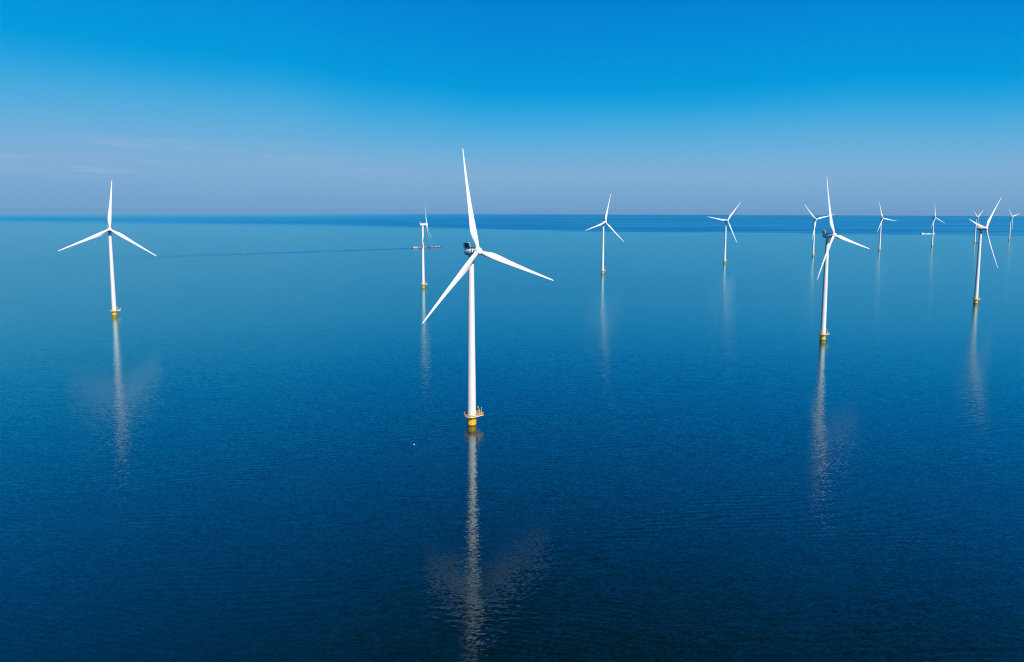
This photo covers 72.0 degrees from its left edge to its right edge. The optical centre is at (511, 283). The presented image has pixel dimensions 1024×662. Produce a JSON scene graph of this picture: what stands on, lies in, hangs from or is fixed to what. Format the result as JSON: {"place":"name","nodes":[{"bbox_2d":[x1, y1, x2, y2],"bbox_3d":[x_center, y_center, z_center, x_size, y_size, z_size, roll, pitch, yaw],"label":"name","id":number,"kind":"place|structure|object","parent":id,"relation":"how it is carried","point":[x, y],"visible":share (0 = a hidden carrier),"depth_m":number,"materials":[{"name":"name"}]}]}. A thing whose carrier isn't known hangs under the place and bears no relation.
{"place":"outdoors","nodes":[
{"label":"outdoors","id":0,"kind":"place"},
{"bbox_2d":[0,214,1023,661],"bbox_3d":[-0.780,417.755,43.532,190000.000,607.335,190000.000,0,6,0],"label":"sea","id":1,"kind":"structure","parent":0,"point":[680,440],"depth_m":357.64,"materials":[{"name":"liquid"}]},
{"bbox_2d":[58,181,155,315],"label":"wind turbine","id":2,"kind":"object","parent":1,"relation":"in","point":[109,230],"visible":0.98,"depth_m":769.80,"materials":[{"name":"white paint"}]},
{"bbox_2d":[420,207,430,287],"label":"wind turbine","id":3,"kind":"object","parent":1,"relation":"in","point":[423,283],"visible":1,"depth_m":1055.06,"materials":[{"name":"white paint"}]},
{"bbox_2d":[412,245,440,247],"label":"cargo barge","id":4,"kind":"object","parent":1,"relation":"on","point":[427,247],"visible":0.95,"depth_m":2194.45,"materials":[{"name":"paint"}]},
{"bbox_2d":[422,151,553,425],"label":"wind turbine","id":5,"kind":"object","parent":1,"relation":"in","point":[472,253],"visible":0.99,"depth_m":376.23,"materials":[{"name":"white paint"}]},
{"bbox_2d":[585,195,621,273],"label":"wind turbine","id":6,"kind":"object","parent":1,"relation":"in","point":[602,270],"visible":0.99,"depth_m":1292.70,"materials":[{"name":"white paint"}]},
{"bbox_2d":[710,202,740,262],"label":"wind turbine","id":7,"kind":"object","parent":1,"relation":"in","point":[725,259],"visible":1,"depth_m":1557.98,"materials":[{"name":"white paint"}]},
{"bbox_2d":[804,204,834,255],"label":"wind turbine","id":8,"kind":"object","parent":1,"relation":"in","point":[813,238],"visible":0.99,"depth_m":1806.14,"materials":[{"name":"white paint"}]},
{"bbox_2d":[817,181,868,339],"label":"wind turbine","id":9,"kind":"object","parent":1,"relation":"in","point":[823,333],"visible":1,"depth_m":632.00,"materials":[{"name":"white paint"}]},
{"bbox_2d":[877,202,894,250],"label":"wind turbine","id":10,"kind":"object","parent":1,"relation":"in","point":[882,218],"visible":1,"depth_m":2073.07,"materials":[{"name":"white paint"}]},
{"bbox_2d":[931,212,943,246],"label":"wind turbine","id":11,"kind":"object","parent":1,"relation":"in","point":[933,228],"visible":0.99,"depth_m":2318.51,"materials":[{"name":"white paint"}]},
{"bbox_2d":[974,211,982,242],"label":"wind turbine","id":12,"kind":"object","parent":1,"relation":"in","point":[975,227],"visible":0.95,"depth_m":2582.76,"materials":[{"name":"white paint"}]},
{"bbox_2d":[969,197,1001,303],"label":"wind turbine","id":13,"kind":"object","parent":1,"relation":"in","point":[980,228],"visible":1,"depth_m":887.69,"materials":[{"name":"white paint"}]},
{"bbox_2d":[1008,207,1019,239],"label":"wind turbine","id":14,"kind":"object","parent":1,"relation":"in","point":[1010,223],"visible":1,"depth_m":2850.73,"materials":[{"name":"white paint"}]},
{"bbox_2d":[0,0,1023,215],"label":"sky","id":15,"kind":"structure","parent":0,"point":[657,107],"materials":[{"name":"blue"}]}
]}

